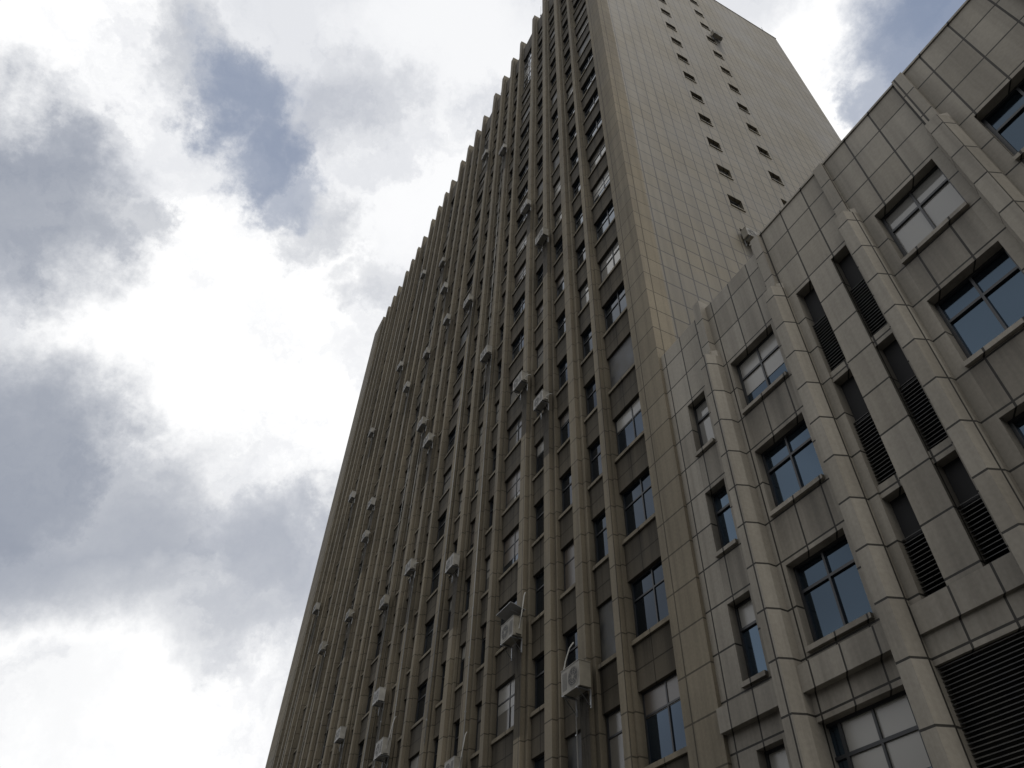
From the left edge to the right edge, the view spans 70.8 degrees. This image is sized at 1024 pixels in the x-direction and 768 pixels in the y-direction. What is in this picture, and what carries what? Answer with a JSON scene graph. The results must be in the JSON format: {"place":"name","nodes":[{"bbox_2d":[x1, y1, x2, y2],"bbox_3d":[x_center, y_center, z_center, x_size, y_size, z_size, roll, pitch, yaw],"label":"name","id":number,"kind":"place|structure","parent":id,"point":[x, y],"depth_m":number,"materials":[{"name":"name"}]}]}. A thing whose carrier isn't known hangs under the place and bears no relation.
{"place":"outdoors","nodes":[
{"label":"outdoors","id":0,"kind":"place"},
{"bbox_2d":[0,0,965,767],"label":"sky","id":1,"kind":"structure","parent":0,"point":[213,213],"materials":[{"name":"white"}]},
{"bbox_2d":[265,0,840,767],"bbox_3d":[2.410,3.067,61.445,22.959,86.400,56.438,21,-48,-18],"label":"building","id":2,"kind":"structure","parent":0,"point":[507,572],"depth_m":35.84,"materials":[{"name":"concrete"}]},
{"bbox_2d":[661,0,1023,767],"bbox_3d":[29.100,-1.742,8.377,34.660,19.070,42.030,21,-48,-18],"label":"podium building","id":3,"kind":"structure","parent":0,"point":[843,362],"depth_m":14.22,"materials":[{"name":"stone"}]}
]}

